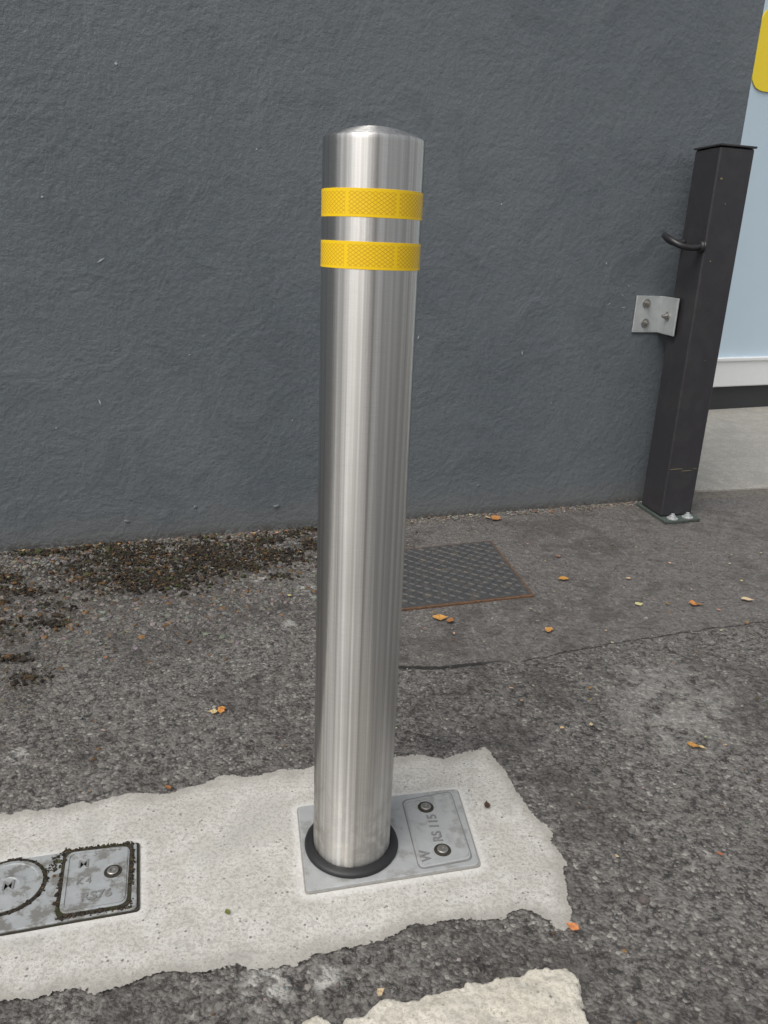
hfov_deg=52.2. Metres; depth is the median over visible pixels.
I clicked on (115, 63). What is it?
paint scuffs
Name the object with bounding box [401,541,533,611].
manhole cover
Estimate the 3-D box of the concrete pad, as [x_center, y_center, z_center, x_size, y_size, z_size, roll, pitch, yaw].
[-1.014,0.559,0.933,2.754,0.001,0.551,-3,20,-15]
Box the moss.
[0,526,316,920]
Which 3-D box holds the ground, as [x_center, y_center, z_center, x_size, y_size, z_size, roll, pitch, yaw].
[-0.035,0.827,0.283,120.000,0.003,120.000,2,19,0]
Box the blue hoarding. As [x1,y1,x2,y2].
[709,0,767,409]
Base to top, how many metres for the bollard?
0.998 m
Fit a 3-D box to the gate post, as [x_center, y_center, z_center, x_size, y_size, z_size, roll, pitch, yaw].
[0.993,-0.565,2.621,0.246,1.201,0.246,-2,19,-13]
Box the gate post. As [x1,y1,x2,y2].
[632,143,757,523]
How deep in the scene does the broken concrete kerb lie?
0.94 m
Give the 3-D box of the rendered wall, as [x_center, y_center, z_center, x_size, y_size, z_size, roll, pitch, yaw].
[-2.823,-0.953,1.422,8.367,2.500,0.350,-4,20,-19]
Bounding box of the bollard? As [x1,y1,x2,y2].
[297,125,479,894]
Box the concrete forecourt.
[694,406,767,491]
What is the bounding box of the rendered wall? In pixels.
[0,0,764,551]
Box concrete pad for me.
[0,747,571,1000]
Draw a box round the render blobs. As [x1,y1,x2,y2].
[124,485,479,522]
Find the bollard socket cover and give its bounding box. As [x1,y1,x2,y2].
[0,843,139,935]
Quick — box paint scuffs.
[41,62,628,428]
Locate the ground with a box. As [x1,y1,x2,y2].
[0,489,767,1023]
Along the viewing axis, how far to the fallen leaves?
1.85 m
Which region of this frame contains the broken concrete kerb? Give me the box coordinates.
[302,968,588,1023]
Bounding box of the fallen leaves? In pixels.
[1,502,761,995]
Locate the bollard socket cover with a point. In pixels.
(94, 879)
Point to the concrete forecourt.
(734, 454)
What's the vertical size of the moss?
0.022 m

